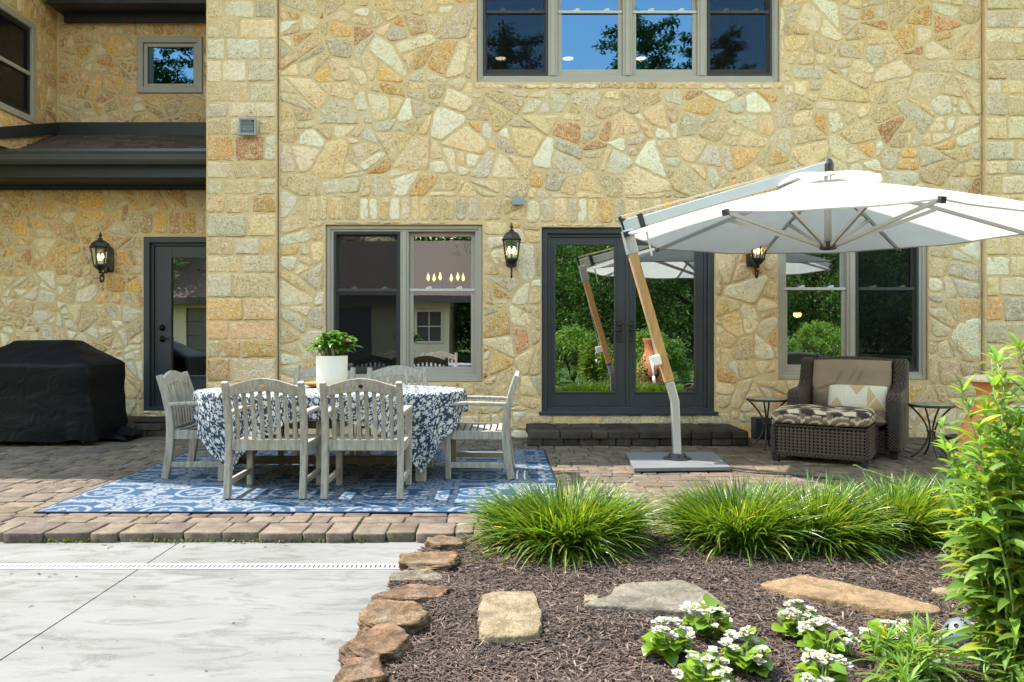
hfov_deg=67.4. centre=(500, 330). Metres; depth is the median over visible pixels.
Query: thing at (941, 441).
tall leafy plant
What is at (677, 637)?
begonia
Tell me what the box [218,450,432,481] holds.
dining table
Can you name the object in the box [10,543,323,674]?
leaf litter
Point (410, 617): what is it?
edging rock
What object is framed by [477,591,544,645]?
flagstone
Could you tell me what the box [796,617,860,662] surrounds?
begonia
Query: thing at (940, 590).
flagstone
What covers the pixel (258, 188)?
stone house
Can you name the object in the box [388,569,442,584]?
edging rock
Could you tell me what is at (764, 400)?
side table
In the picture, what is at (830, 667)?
begonia
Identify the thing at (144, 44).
window
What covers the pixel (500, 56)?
ceiling light
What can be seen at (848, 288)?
window
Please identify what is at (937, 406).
side table
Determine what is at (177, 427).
garden armchair
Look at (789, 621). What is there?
begonia
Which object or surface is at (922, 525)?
liriope clump
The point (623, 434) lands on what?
entry step
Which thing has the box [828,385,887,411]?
lumbar pillow
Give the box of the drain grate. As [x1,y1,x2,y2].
[0,564,399,569]
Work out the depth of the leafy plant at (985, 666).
2.68 m
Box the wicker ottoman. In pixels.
[771,404,877,467]
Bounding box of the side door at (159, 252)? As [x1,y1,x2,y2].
[144,237,205,410]
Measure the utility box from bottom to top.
0.240 m
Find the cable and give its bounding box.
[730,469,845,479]
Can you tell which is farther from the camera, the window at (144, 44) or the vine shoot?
the window at (144, 44)
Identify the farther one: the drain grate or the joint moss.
the joint moss
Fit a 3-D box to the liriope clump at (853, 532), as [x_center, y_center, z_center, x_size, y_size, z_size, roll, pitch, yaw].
[1.866,1.051,4.545,1.197,0.433,1.148,0,0,-30]
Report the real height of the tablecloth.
0.688 m
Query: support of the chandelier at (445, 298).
hanging from the stone house
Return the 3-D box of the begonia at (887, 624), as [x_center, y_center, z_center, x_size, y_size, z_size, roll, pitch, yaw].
[1.502,1.186,2.962,0.209,0.155,0.227,0,0,-22]
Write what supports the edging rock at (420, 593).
on the concrete slab
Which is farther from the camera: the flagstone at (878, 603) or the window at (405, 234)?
the window at (405, 234)
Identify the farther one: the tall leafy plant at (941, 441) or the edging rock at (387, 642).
the tall leafy plant at (941, 441)
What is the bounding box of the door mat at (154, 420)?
[133,418,183,422]
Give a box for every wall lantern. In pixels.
[89,231,113,282]
[502,222,520,277]
[746,246,766,277]
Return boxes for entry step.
[126,416,188,435]
[526,423,747,445]
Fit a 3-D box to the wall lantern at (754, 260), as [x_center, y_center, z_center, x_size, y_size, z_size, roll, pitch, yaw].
[2.930,-0.917,8.799,0.222,0.636,0.343,0,0,0]
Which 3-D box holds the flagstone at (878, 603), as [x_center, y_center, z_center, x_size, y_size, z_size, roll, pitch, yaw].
[1.598,1.240,3.545,0.731,0.066,0.323,0,0,41]
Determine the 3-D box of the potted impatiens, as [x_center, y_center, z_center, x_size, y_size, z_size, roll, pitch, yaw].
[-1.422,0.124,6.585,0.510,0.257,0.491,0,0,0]
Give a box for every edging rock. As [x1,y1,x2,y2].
[333,655,386,681]
[337,622,412,664]
[356,599,437,636]
[371,584,448,602]
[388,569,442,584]
[398,551,459,571]
[424,535,466,551]
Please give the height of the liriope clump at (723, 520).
0.444 m
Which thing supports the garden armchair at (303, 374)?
on the outdoor rug at (362, 488)
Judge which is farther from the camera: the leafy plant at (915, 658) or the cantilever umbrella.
the cantilever umbrella
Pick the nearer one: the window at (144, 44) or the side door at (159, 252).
the side door at (159, 252)
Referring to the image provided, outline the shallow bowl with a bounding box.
[305,381,316,387]
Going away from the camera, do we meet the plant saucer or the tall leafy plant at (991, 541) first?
the tall leafy plant at (991, 541)
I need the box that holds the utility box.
[751,417,771,438]
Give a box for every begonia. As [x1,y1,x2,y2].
[641,616,695,665]
[671,646,736,681]
[679,593,732,638]
[717,625,773,676]
[771,599,827,640]
[793,647,853,681]
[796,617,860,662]
[858,618,914,661]
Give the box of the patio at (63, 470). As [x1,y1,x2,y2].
[0,436,958,542]
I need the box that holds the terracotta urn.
[957,374,1019,473]
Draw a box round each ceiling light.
[495,53,506,60]
[562,53,573,60]
[636,53,646,60]
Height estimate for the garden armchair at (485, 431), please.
0.884 m
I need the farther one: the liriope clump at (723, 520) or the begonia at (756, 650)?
the liriope clump at (723, 520)
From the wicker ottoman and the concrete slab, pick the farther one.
the wicker ottoman
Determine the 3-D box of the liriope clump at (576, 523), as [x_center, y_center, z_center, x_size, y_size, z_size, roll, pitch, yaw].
[0.369,1.028,4.468,1.358,0.454,1.187,0,0,0]
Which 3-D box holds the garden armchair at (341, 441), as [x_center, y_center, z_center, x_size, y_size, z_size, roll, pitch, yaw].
[-1.006,0.785,5.829,0.628,0.884,0.646,0,0,0]
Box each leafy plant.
[847,608,997,681]
[924,415,1019,587]
[930,331,1023,681]
[948,638,1023,681]
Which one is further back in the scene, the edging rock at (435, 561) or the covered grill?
the covered grill
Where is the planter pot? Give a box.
[316,355,347,388]
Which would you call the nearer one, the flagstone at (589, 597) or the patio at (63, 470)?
the flagstone at (589, 597)
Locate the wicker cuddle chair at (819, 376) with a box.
[787,356,908,459]
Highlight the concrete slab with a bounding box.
[0,541,424,681]
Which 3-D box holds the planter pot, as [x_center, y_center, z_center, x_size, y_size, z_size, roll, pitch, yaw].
[-1.445,0.354,6.580,0.266,0.285,0.266,0,0,0]
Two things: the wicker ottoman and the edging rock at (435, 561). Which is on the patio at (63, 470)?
the wicker ottoman
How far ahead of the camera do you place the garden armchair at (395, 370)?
7.57 m
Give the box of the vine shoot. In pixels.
[856,465,896,494]
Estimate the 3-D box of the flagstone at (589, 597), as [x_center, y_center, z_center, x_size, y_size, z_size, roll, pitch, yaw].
[0.417,1.248,3.514,0.075,0.062,0.081,0,0,0]
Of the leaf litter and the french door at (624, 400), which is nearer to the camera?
the leaf litter
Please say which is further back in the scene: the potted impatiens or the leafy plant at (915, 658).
the potted impatiens
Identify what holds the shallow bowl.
on the tablecloth
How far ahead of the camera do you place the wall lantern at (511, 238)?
8.72 m
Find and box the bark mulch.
[341,532,1008,681]
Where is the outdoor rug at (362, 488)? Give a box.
[33,449,556,512]
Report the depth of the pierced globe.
2.96 m
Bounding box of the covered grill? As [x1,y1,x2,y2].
[0,340,143,444]
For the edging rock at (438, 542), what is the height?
0.110 m
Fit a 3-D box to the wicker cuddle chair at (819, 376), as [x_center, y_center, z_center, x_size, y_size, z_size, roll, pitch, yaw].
[3.597,0.754,7.941,1.050,0.962,0.895,0,0,32]
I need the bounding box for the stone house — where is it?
[0,0,1023,436]
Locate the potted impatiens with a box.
[301,330,362,355]
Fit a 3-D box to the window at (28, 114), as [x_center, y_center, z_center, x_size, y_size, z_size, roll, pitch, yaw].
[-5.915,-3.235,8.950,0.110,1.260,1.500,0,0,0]
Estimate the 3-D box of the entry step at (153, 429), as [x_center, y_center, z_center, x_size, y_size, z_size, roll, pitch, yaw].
[-4.193,1.158,9.352,1.484,0.155,0.816,0,0,0]
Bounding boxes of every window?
[0,1,35,123]
[137,37,202,92]
[326,225,481,381]
[477,0,777,81]
[778,247,925,379]
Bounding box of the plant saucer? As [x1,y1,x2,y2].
[944,434,957,438]
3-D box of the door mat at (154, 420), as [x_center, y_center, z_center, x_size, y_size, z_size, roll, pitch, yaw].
[-3.970,1.072,9.220,0.700,0.014,0.400,0,0,0]
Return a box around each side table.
[746,397,786,450]
[908,402,955,460]
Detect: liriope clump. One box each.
[449,469,683,574]
[643,470,846,569]
[730,469,923,569]
[802,467,965,560]
[885,467,994,543]
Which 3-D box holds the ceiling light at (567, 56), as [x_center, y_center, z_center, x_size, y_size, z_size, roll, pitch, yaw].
[1.140,-4.633,13.000,0.200,0.055,0.200,0,0,0]
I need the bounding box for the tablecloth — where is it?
[191,385,468,472]
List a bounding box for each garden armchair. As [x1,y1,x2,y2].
[156,370,217,478]
[221,378,321,498]
[278,367,355,464]
[319,378,412,498]
[356,365,427,464]
[444,371,519,479]
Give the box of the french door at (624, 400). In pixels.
[539,228,717,414]
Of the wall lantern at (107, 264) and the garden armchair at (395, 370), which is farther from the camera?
the wall lantern at (107, 264)
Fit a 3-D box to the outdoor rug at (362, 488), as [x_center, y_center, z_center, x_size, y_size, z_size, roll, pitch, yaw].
[-1.353,1.229,6.572,3.615,0.013,2.755,0,0,0]
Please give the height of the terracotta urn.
0.880 m
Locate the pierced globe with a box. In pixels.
[941,617,981,652]
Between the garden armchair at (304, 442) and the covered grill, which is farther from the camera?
the covered grill
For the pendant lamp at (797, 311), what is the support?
hanging from the stone house
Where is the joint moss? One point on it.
(154, 540)
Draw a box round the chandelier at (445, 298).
[427,237,464,303]
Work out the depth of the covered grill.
8.20 m
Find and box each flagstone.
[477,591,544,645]
[583,594,598,603]
[584,581,729,618]
[760,575,939,620]
[934,586,976,603]
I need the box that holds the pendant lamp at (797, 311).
[787,254,812,317]
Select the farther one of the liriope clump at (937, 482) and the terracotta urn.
the terracotta urn
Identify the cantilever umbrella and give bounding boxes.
[618,158,1023,471]
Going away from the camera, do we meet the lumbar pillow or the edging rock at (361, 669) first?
the edging rock at (361, 669)
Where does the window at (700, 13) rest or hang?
in the stone house
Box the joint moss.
[12,470,687,542]

